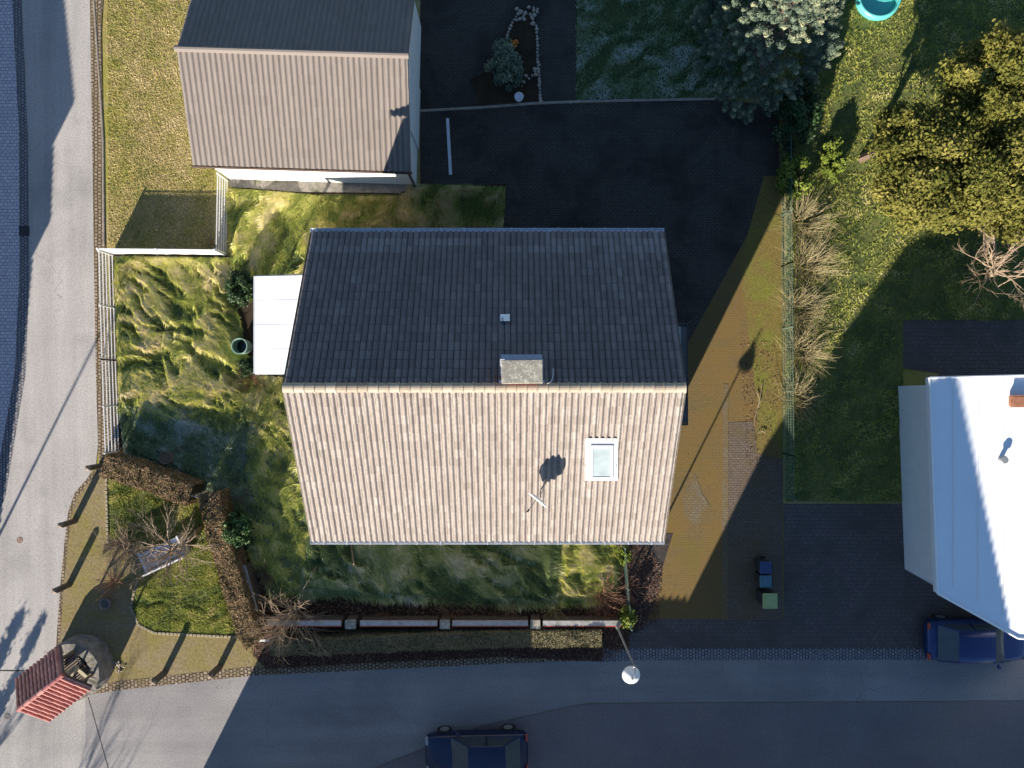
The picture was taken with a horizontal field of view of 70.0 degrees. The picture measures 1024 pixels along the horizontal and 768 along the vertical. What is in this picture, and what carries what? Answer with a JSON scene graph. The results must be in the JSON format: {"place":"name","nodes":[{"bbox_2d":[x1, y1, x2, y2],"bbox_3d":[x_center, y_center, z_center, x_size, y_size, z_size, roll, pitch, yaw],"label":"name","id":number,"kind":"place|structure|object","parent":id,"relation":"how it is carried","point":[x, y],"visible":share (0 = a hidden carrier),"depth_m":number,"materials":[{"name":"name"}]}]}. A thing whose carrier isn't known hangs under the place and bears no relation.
{"place":"outdoors","nodes":[
{"label":"outdoors","id":0,"kind":"place"},
{"bbox_2d":[0,0,19,452],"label":"pavement","id":1,"kind":"structure","parent":0,"point":[9,210],"depth_m":30.99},
{"bbox_2d":[0,0,97,767],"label":"road","id":2,"kind":"structure","parent":0,"point":[55,442],"depth_m":31.00,"materials":[{"name":"grey asphalt"}]},
{"bbox_2d":[106,478,202,564],"bbox_3d":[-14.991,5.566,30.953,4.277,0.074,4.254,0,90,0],"label":"grass","id":3,"kind":"structure","parent":0,"point":[140,498],"depth_m":30.95,"materials":[{"name":"plant"}]},
{"bbox_2d":[107,0,212,247],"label":"neighbour grass","id":4,"kind":"structure","parent":0,"point":[131,158],"depth_m":30.99,"materials":[{"name":"green plant"}]},
{"bbox_2d":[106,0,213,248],"bbox_3d":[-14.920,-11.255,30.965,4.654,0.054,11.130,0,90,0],"label":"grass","id":5,"kind":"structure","parent":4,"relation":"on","point":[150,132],"depth_m":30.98,"materials":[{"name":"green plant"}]},
{"bbox_2d":[59,470,261,682],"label":"gravel path","id":6,"kind":"structure","parent":0,"point":[149,650],"depth_m":30.99,"materials":[{"name":"beige gravel"}]},
{"bbox_2d":[52,582,71,593],"bbox_3d":[-18.781,8.508,30.477,0.230,1.045,0.210,-4,90,0],"label":"bollard","id":7,"kind":"object","parent":6,"relation":"on","point":[60,588],"visible":1,"depth_m":30.35,"materials":[{"name":"brown wood"}]},
{"bbox_2d":[15,634,112,722],"bbox_3d":[-18.165,11.879,29.519,2.533,2.961,2.559,-33,90,0],"label":"well","id":8,"kind":"object","parent":6,"relation":"on","point":[53,683],"visible":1,"depth_m":28.82,"materials":[{"name":"stone"}]},
{"bbox_2d":[56,469,100,645],"bbox_3d":[-18.722,7.314,30.988,1.158,0.001,8.503,15,90,0],"label":"edging strip","id":9,"kind":"object","parent":6,"relation":"on","point":[86,481],"visible":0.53,"depth_m":30.99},
{"bbox_2d":[99,598,111,609],"bbox_3d":[-17.174,9.277,30.880,0.480,0.240,0.473,0,90,0],"label":"manhole cover","id":10,"kind":"object","parent":6,"relation":"on","point":[104,604],"visible":0.99,"depth_m":30.86,"materials":[{"name":"grey metal"}]},
{"bbox_2d":[85,563,131,604],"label":"bare shrub","id":11,"kind":"object","parent":6,"relation":"on","point":[109,581],"visible":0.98,"depth_m":30.73,"materials":[{"name":"brown plant"}]},
{"bbox_2d":[80,510,151,585],"bbox_3d":[-16.297,7.048,30.156,3.203,2.119,2.825,36,90,0],"label":"bare shrub","id":12,"kind":"object","parent":6,"relation":"on","point":[126,547],"visible":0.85,"depth_m":30.47,"materials":[{"name":"brown plant"}]},
{"bbox_2d":[150,670,166,684],"bbox_3d":[-14.731,12.242,30.477,0.230,1.045,0.210,7,90,0],"label":"bollard","id":13,"kind":"object","parent":6,"relation":"on","point":[157,678],"visible":1,"depth_m":30.34,"materials":[{"name":"brown wood"}]},
{"bbox_2d":[63,477,262,688],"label":"fallen leaves","id":14,"kind":"object","parent":6,"relation":"on","point":[130,609],"visible":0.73,"depth_m":30.96,"materials":[{"name":"brown plant"}]},
{"bbox_2d":[137,534,190,575],"bbox_3d":[-14.570,7.100,30.510,1.813,0.980,1.010,-25,90,0],"label":"bench","id":15,"kind":"object","parent":6,"relation":"on","point":[164,549],"visible":0.4,"depth_m":30.53,"materials":[{"name":"white paint"}]},
{"bbox_2d":[105,478,236,638],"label":"edging stones","id":16,"kind":"object","parent":6,"relation":"on","point":[134,590],"visible":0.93,"depth_m":30.93,"materials":[{"name":"grey stone"}]},
{"bbox_2d":[207,664,221,678],"bbox_3d":[-12.400,11.993,30.477,0.230,1.045,0.210,3,90,0],"label":"bollard","id":17,"kind":"object","parent":6,"relation":"on","point":[214,671],"visible":1,"depth_m":30.33,"materials":[{"name":"brown wood"}]},
{"bbox_2d":[197,487,271,649],"bbox_3d":[-11.502,7.585,30.300,1.227,1.374,6.686,-17,90,0],"label":"brown hedge","id":18,"kind":"object","parent":6,"relation":"on","point":[229,561],"visible":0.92,"depth_m":29.74,"materials":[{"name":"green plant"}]},
{"bbox_2d":[131,521,237,635],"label":"grass","id":19,"kind":"structure","parent":0,"point":[204,593],"depth_m":30.94,"materials":[{"name":"green plant"}]},
{"bbox_2d":[99,498,219,611],"bbox_3d":[-13.404,6.231,28.566,4.460,4.911,3.933,42,90,0],"label":"bare tree","id":20,"kind":"object","parent":19,"relation":"on","point":[170,553],"visible":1,"depth_m":28.39,"materials":[{"name":"brown plant"}]},
{"bbox_2d":[114,256,307,596],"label":"rough lawn","id":21,"kind":"structure","parent":0,"point":[233,472],"depth_m":30.94,"materials":[{"name":"green plant"}]},
{"bbox_2d":[221,188,321,300],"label":"grass","id":22,"kind":"structure","parent":0,"point":[249,228],"depth_m":30.81,"materials":[{"name":"green plant"}]},
{"bbox_2d":[109,181,586,631],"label":"garden soil","id":23,"kind":"structure","parent":0,"point":[246,317],"depth_m":31.00,"materials":[{"name":"brown soil"}]},
{"bbox_2d":[97,250,118,453],"bbox_3d":[-16.802,-1.300,30.430,0.076,1.140,8.351,-2,90,0],"label":"fence","id":24,"kind":"object","parent":23,"relation":"on","point":[108,357],"visible":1,"depth_m":30.43,"materials":[{"name":"white paint"}]},
{"bbox_2d":[99,451,204,506],"bbox_3d":[-14.854,3.894,30.265,3.861,1.443,1.138,19,90,0],"label":"brown hedge","id":25,"kind":"object","parent":23,"relation":"on","point":[145,475],"visible":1,"depth_m":29.67,"materials":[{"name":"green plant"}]},
{"bbox_2d":[96,248,225,255],"bbox_3d":[-14.545,-5.495,30.400,4.841,1.200,0.071,1,90,0],"label":"board fence","id":26,"kind":"object","parent":23,"relation":"on","point":[112,251],"visible":1,"depth_m":30.27,"materials":[{"name":"white paint"}]},
{"bbox_2d":[158,451,173,464],"bbox_3d":[-14.595,3.123,30.855,0.680,0.290,0.670,0,90,0],"label":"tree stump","id":27,"kind":"object","parent":23,"relation":"on","point":[165,458],"visible":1,"depth_m":30.75,"materials":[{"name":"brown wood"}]},
{"bbox_2d":[111,254,258,430],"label":"grass","id":28,"kind":"structure","parent":23,"relation":"on","point":[192,384],"depth_m":30.66,"materials":[{"name":"green plant"}]},
{"bbox_2d":[116,402,260,558],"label":"grass","id":29,"kind":"structure","parent":23,"relation":"on","point":[194,437],"depth_m":30.87,"materials":[{"name":"green plant"}]},
{"bbox_2d":[222,267,252,308],"bbox_3d":[-11.195,-3.991,30.244,1.352,1.544,1.611,29,90,0],"label":"round evergreen","id":30,"kind":"object","parent":23,"relation":"on","point":[238,286],"visible":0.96,"depth_m":29.84,"materials":[{"name":"green plant"}]},
{"bbox_2d":[220,506,256,549],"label":"rhododendron","id":31,"kind":"object","parent":23,"relation":"on","point":[238,534],"visible":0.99,"depth_m":29.78,"materials":[{"name":"green plant"}]},
{"bbox_2d":[231,338,252,353],"bbox_3d":[-11.246,-1.562,30.555,0.670,0.890,0.670,0,90,0],"label":"rain barrel","id":32,"kind":"object","parent":23,"relation":"on","point":[241,346],"visible":1,"depth_m":30.48,"materials":[{"name":"green plastic"}]},
{"bbox_2d":[221,368,262,403],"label":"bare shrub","id":33,"kind":"object","parent":23,"relation":"on","point":[246,381],"visible":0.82,"depth_m":30.65,"materials":[{"name":"plant"}]},
{"bbox_2d":[238,356,257,377],"bbox_3d":[-10.950,-0.696,30.450,1.020,1.137,0.931,0,90,0],"label":"evergreen","id":34,"kind":"object","parent":23,"relation":"on","point":[247,364],"visible":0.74,"depth_m":30.19,"materials":[{"name":"green plant"}]},
{"bbox_2d":[243,561,262,611],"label":"wall","id":35,"kind":"structure","parent":23,"relation":"on","point":[250,579],"depth_m":30.52,"materials":[{"name":"grey concrete"}]},
{"bbox_2d":[246,556,280,600],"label":"bare shrub","id":36,"kind":"object","parent":23,"relation":"on","point":[266,582],"visible":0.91,"depth_m":30.65,"materials":[{"name":"brown plant"}]},
{"bbox_2d":[234,575,334,665],"bbox_3d":[-9.109,9.415,29.346,4.540,3.342,3.980,0,90,0],"label":"bare shrub","id":37,"kind":"object","parent":23,"relation":"on","point":[295,611],"visible":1,"depth_m":29.65,"materials":[{"name":"brown plant"}]},
{"bbox_2d":[243,375,347,600],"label":"grass","id":38,"kind":"structure","parent":23,"relation":"on","point":[286,457],"depth_m":30.86,"materials":[{"name":"green plant"}]},
{"bbox_2d":[263,592,618,621],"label":"fallen leaves","id":39,"kind":"object","parent":23,"relation":"on","point":[393,609],"visible":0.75,"depth_m":30.94,"materials":[{"name":"brown plant"}]},
{"bbox_2d":[267,614,620,628],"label":"garden wall","id":40,"kind":"structure","parent":23,"relation":"on","point":[351,621],"depth_m":30.23,"materials":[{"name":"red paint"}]},
{"bbox_2d":[253,227,691,544],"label":"house","id":41,"kind":"structure","parent":23,"relation":"on","point":[440,385],"depth_m":23.25,"materials":[{"name":"tile"}]},
{"bbox_2d":[535,592,570,619],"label":"rose bush","id":42,"kind":"object","parent":23,"relation":"on","point":[552,612],"visible":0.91,"depth_m":30.74,"materials":[{"name":"plant"}]},
{"bbox_2d":[580,570,627,618],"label":"rose bush","id":43,"kind":"object","parent":23,"relation":"on","point":[610,594],"visible":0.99,"depth_m":30.55,"materials":[{"name":"plant"}]},
{"bbox_2d":[615,625,639,683],"bbox_3d":[4.259,10.404,28.326,0.651,5.349,0.703,-28,90,0],"label":"street lamp","id":44,"kind":"object","parent":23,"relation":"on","point":[630,672],"visible":0.98,"depth_m":26.09,"materials":[{"name":"grey metal"}]},
{"bbox_2d":[315,183,505,227],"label":"lawn","id":45,"kind":"structure","parent":0,"point":[377,195],"depth_m":30.95,"materials":[{"name":"green plant"}]},
{"bbox_2d":[295,536,564,613],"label":"grass","id":46,"kind":"structure","parent":0,"point":[387,570],"depth_m":30.67,"materials":[{"name":"green plant"}]},
{"bbox_2d":[0,0,1023,767],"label":"ground","id":47,"kind":"structure","parent":0,"point":[914,376],"depth_m":31.02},
{"bbox_2d":[0,0,28,507],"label":"gutter","id":48,"kind":"object","parent":47,"relation":"on","point":[13,411],"visible":1,"depth_m":30.99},
{"bbox_2d":[93,0,104,244],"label":"kerb","id":49,"kind":"structure","parent":47,"relation":"on","point":[103,181],"depth_m":30.97,"materials":[{"name":"grey concrete"}]},
{"bbox_2d":[90,0,110,463],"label":"verge cobbles","id":50,"kind":"object","parent":47,"relation":"on","point":[97,177],"visible":0.75,"depth_m":30.99,"materials":[{"name":"grey stone"}]},
{"bbox_2d":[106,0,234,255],"bbox_3d":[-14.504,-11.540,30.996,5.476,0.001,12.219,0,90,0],"label":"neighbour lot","id":51,"kind":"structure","parent":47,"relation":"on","point":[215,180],"depth_m":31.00,"materials":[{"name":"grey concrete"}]},
{"bbox_2d":[215,173,227,253],"bbox_3d":[-12.090,-7.070,30.430,0.061,1.140,3.147,1,90,0],"label":"fence","id":52,"kind":"object","parent":51,"relation":"on","point":[219,182],"visible":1,"depth_m":30.43,"materials":[{"name":"white paint"}]},
{"bbox_2d":[174,0,420,186],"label":"outbuilding","id":53,"kind":"structure","parent":47,"relation":"on","point":[306,90],"depth_m":26.95,"materials":[{"name":"brown tile"}]},
{"bbox_2d":[411,68,419,148],"bbox_3d":[-3.941,-11.199,29.900,0.040,2.200,2.500,2,90,0],"label":"garage door","id":54,"kind":"structure","parent":53,"relation":"in","point":[415,102],"depth_m":29.69,"materials":[{"name":"white paint"}]},
{"bbox_2d":[229,179,407,192],"bbox_3d":[-8.040,-8.339,30.984,7.924,0.001,0.450,2,90,0],"label":"concrete apron","id":55,"kind":"object","parent":47,"relation":"on","point":[299,186],"visible":1,"depth_m":30.98,"materials":[{"name":"concrete"}]},
{"bbox_2d":[250,625,629,669],"bbox_3d":[-2.990,11.165,30.986,15.982,0.001,1.554,-1,90,0],"label":"leaf bed","id":56,"kind":"object","parent":47,"relation":"on","point":[512,654],"visible":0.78,"depth_m":30.99,"materials":[{"name":"brown plant"}]},
{"bbox_2d":[269,625,601,656],"bbox_3d":[-3.137,10.662,30.491,13.752,0.999,0.981,-2,90,0],"label":"clipped hedge","id":57,"kind":"object","parent":56,"relation":"on","point":[398,640],"visible":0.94,"depth_m":30.16,"materials":[{"name":"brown plant"}]},
{"bbox_2d":[420,0,540,108],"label":"yard","id":58,"kind":"structure","parent":47,"relation":"on","point":[459,38],"depth_m":30.99,"materials":[{"name":"grey asphalt"}]},
{"bbox_2d":[470,10,538,103],"bbox_3d":[-0.317,-13.871,30.988,2.987,0.001,4.028,0,90,0],"label":"flower bed","id":59,"kind":"object","parent":58,"relation":"on","point":[486,89],"visible":0.75,"depth_m":30.99,"materials":[{"name":"soil"}]},
{"bbox_2d":[483,34,525,91],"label":"bed shrub","id":60,"kind":"object","parent":59,"relation":"on","point":[506,61],"visible":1,"depth_m":29.96,"materials":[{"name":"green plant"}]},
{"bbox_2d":[420,97,714,111],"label":"kerb","id":61,"kind":"structure","parent":47,"relation":"on","point":[559,102],"depth_m":30.95,"materials":[{"name":"grey concrete"}]},
{"bbox_2d":[621,533,672,632],"bbox_3d":[5.736,8.542,30.988,2.195,0.001,4.412,0,90,0],"label":"gravel bed","id":62,"kind":"object","parent":47,"relation":"on","point":[659,552],"visible":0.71,"depth_m":30.99,"materials":[{"name":"gravel"}]},
{"bbox_2d":[615,544,632,565],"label":"ivy clump","id":63,"kind":"object","parent":62,"relation":"on","point":[622,554],"visible":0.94,"depth_m":30.45,"materials":[{"name":"green plant"}]},
{"bbox_2d":[617,605,637,629],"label":"corner shrub","id":64,"kind":"object","parent":62,"relation":"on","point":[625,616],"visible":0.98,"depth_m":30.28,"materials":[{"name":"green plant"}]},
{"bbox_2d":[598,544,661,634],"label":"fallen leaves","id":65,"kind":"object","parent":62,"relation":"on","point":[650,599],"visible":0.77,"depth_m":30.94,"materials":[{"name":"plant"}]},
{"bbox_2d":[615,576,649,604],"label":"rose bush","id":66,"kind":"object","parent":62,"relation":"on","point":[634,591],"visible":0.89,"depth_m":30.78,"materials":[{"name":"brown plant"}]},
{"bbox_2d":[739,176,782,453],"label":"mossy verge","id":67,"kind":"structure","parent":47,"relation":"on","point":[761,277],"depth_m":30.99,"materials":[{"name":"green plant"}]},
{"bbox_2d":[740,342,778,469],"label":"fallen leaves","id":68,"kind":"object","parent":67,"relation":"on","point":[762,403],"visible":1,"depth_m":30.97,"materials":[{"name":"brown plant"}]},
{"bbox_2d":[602,649,927,661],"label":"entrance cobbles","id":69,"kind":"object","parent":47,"relation":"on","point":[775,654],"visible":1,"depth_m":30.98,"materials":[{"name":"grey stone"}]},
{"bbox_2d":[784,320,1023,618],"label":"yard","id":70,"kind":"structure","parent":47,"relation":"on","point":[843,561],"depth_m":30.99,"materials":[{"name":"grey asphalt"}]},
{"bbox_2d":[898,374,1023,639],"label":"flat roofed building","id":71,"kind":"structure","parent":70,"relation":"on","point":[962,455],"depth_m":28.00,"materials":[{"name":"white paint"}]},
{"bbox_2d":[85,659,1023,767],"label":"road","id":72,"kind":"structure","parent":0,"point":[361,719],"depth_m":31.00,"materials":[{"name":"grey asphalt"}]},
{"bbox_2d":[93,657,579,693],"bbox_3d":[-7.761,12.321,30.988,23.216,0.001,1.742,0,90,0],"label":"edging strip","id":73,"kind":"object","parent":72,"relation":"on","point":[188,678],"visible":0.69,"depth_m":30.99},
{"bbox_2d":[539,0,575,101],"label":"path","id":74,"kind":"structure","parent":0,"point":[557,27],"depth_m":30.99,"materials":[{"name":"grey concrete"}]},
{"bbox_2d":[556,544,625,609],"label":"grass","id":75,"kind":"structure","parent":0,"point":[586,562],"depth_m":30.74,"materials":[{"name":"green plant"}]},
{"bbox_2d":[420,99,778,341],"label":"courtyard","id":76,"kind":"structure","parent":0,"point":[529,172],"depth_m":30.99,"materials":[{"name":"grey asphalt"}]},
{"bbox_2d":[446,118,451,174],"bbox_3d":[-2.670,-10.069,30.988,0.130,0.030,2.398,-3,90,0],"label":"drain channel","id":77,"kind":"object","parent":76,"relation":"on","point":[449,146],"visible":1,"depth_m":30.97,"materials":[{"name":"metal"}]},
{"bbox_2d":[575,0,789,101],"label":"lawn","id":78,"kind":"structure","parent":0,"point":[619,26],"depth_m":30.94,"materials":[{"name":"green plant"}]},
{"bbox_2d":[685,0,845,124],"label":"conifer","id":79,"kind":"object","parent":78,"relation":"on","point":[827,13],"visible":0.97,"depth_m":28.32,"materials":[{"name":"green plant"}]},
{"bbox_2d":[587,102,782,618],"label":"driveway","id":80,"kind":"structure","parent":0,"point":[721,335],"depth_m":31.00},
{"bbox_2d":[683,475,709,524],"bbox_3d":[7.666,4.928,30.988,1.128,0.001,1.959,-25,90,0],"label":"paving patch","id":81,"kind":"object","parent":80,"relation":"on","point":[696,504],"visible":1,"depth_m":30.99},
{"bbox_2d":[721,384,728,619],"bbox_3d":[9.028,5.012,30.988,0.272,0.001,10.025,0,90,0],"label":"paving strip","id":82,"kind":"object","parent":80,"relation":"on","point":[724,598],"visible":1,"depth_m":30.99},
{"bbox_2d":[728,421,782,619],"bbox_3d":[10.318,5.804,30.988,2.353,0.001,8.440,0,90,0],"label":"paving patch","id":83,"kind":"object","parent":80,"relation":"on","point":[755,520],"visible":1,"depth_m":30.99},
{"bbox_2d":[754,556,772,573],"bbox_3d":[10.475,7.564,30.514,0.548,0.971,0.522,0,90,0],"label":"wheelie bin","id":84,"kind":"object","parent":83,"relation":"on","point":[762,565],"visible":1,"depth_m":30.06,"materials":[{"name":"plastic"}]},
{"bbox_2d":[754,571,772,587],"bbox_3d":[10.475,8.132,30.514,0.548,0.971,0.522,0,90,0],"label":"wheelie bin","id":85,"kind":"object","parent":83,"relation":"on","point":[763,580],"visible":0.82,"depth_m":30.06,"materials":[{"name":"plastic"}]},
{"bbox_2d":[756,588,777,608],"bbox_3d":[10.583,8.876,30.416,0.655,1.167,0.638,0,90,0],"label":"wheelie bin","id":86,"kind":"object","parent":83,"relation":"on","point":[766,598],"visible":0.85,"depth_m":29.86,"materials":[{"name":"plastic"}]},
{"bbox_2d":[780,103,795,500],"bbox_3d":[11.468,-3.338,30.395,0.069,1.210,16.225,0,90,0],"label":"fence","id":87,"kind":"object","parent":80,"relation":"on","point":[785,374],"visible":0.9,"depth_m":30.40,"materials":[{"name":"green metal"}]},
{"bbox_2d":[376,701,1023,767],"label":"pavement","id":88,"kind":"structure","parent":0,"point":[957,734],"depth_m":30.99,"materials":[{"name":"grey asphalt"}]},
{"bbox_2d":[425,724,527,767],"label":"parked car","id":89,"kind":"object","parent":88,"relation":"on","point":[504,746],"visible":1,"depth_m":30.06,"materials":[{"name":"blue paint"}]},
{"bbox_2d":[629,619,926,648],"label":"entrance paving","id":90,"kind":"structure","parent":0,"point":[787,634],"depth_m":30.99,"materials":[{"name":"grey stone"}]},
{"bbox_2d":[923,614,1023,668],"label":"parked car","id":91,"kind":"object","parent":90,"relation":"on","point":[947,639],"visible":0.77,"depth_m":29.90,"materials":[{"name":"blue paint"}]},
{"bbox_2d":[785,0,1023,503],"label":"lawn","id":92,"kind":"structure","parent":0,"point":[829,186],"depth_m":30.94,"materials":[{"name":"green plant"}]},
{"bbox_2d":[775,152,813,200],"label":"lime bush","id":93,"kind":"object","parent":92,"relation":"on","point":[797,186],"visible":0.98,"depth_m":30.09,"materials":[{"name":"green plant"}]},
{"bbox_2d":[772,74,824,154],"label":"dark hedge bush","id":94,"kind":"object","parent":92,"relation":"on","point":[803,122],"visible":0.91,"depth_m":29.66,"materials":[{"name":"green plant"}]},
{"bbox_2d":[768,368,834,431],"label":"dry bush","id":95,"kind":"object","parent":92,"relation":"on","point":[807,396],"visible":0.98,"depth_m":30.61,"materials":[{"name":"plant"}]},
{"bbox_2d":[758,187,847,254],"bbox_3d":[12.022,-6.746,30.257,3.353,1.916,3.338,-43,90,0],"label":"dry bush","id":96,"kind":"object","parent":92,"relation":"on","point":[809,223],"visible":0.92,"depth_m":30.52,"materials":[{"name":"plant"}]},
{"bbox_2d":[769,319,841,384],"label":"dry bush","id":97,"kind":"object","parent":92,"relation":"on","point":[810,353],"visible":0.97,"depth_m":30.58,"materials":[{"name":"plant"}]},
{"bbox_2d":[770,265,843,345],"bbox_3d":[12.059,-3.292,30.258,3.251,1.833,3.274,-33,90,0],"label":"dry bush","id":98,"kind":"object","parent":92,"relation":"on","point":[802,311],"visible":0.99,"depth_m":30.57,"materials":[{"name":"plant"}]},
{"bbox_2d":[773,224,851,304],"bbox_3d":[12.477,-5.017,30.107,3.324,1.811,3.320,-29,90,0],"label":"dry bush","id":99,"kind":"object","parent":92,"relation":"on","point":[803,252],"visible":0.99,"depth_m":30.53,"materials":[{"name":"plant"}]},
{"bbox_2d":[817,137,847,183],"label":"lime bush","id":100,"kind":"object","parent":92,"relation":"on","point":[833,151],"visible":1,"depth_m":30.25,"materials":[{"name":"green plant"}]},
{"bbox_2d":[855,0,900,20],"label":"paddling pool","id":101,"kind":"structure","parent":92,"relation":"on","point":[876,10],"depth_m":30.88,"materials":[{"name":"teal plastic"}]},
{"bbox_2d":[858,100,936,162],"bbox_3d":[14.785,-9.559,28.693,2.282,4.638,2.338,13,90,0],"label":"leafy tree","id":102,"kind":"object","parent":92,"relation":"on","point":[892,118],"visible":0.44,"depth_m":27.10,"materials":[{"name":"green plant"}]},
{"bbox_2d":[861,91,1023,238],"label":"leafy tree","id":103,"kind":"object","parent":92,"relation":"on","point":[911,191],"visible":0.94,"depth_m":26.53,"materials":[{"name":"green plant"}]},
{"bbox_2d":[935,14,1023,139],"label":"leafy tree","id":104,"kind":"object","parent":92,"relation":"on","point":[999,52],"visible":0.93,"depth_m":26.29,"materials":[{"name":"green plant"}]},
{"bbox_2d":[953,212,1023,310],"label":"bare tree","id":105,"kind":"object","parent":92,"relation":"on","point":[993,271],"visible":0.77,"depth_m":27.96,"materials":[{"name":"brown plant"}]},
{"bbox_2d":[969,174,1023,251],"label":"leafy tree","id":106,"kind":"object","parent":92,"relation":"on","point":[1009,232],"visible":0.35,"depth_m":27.50,"materials":[{"name":"green plant"}]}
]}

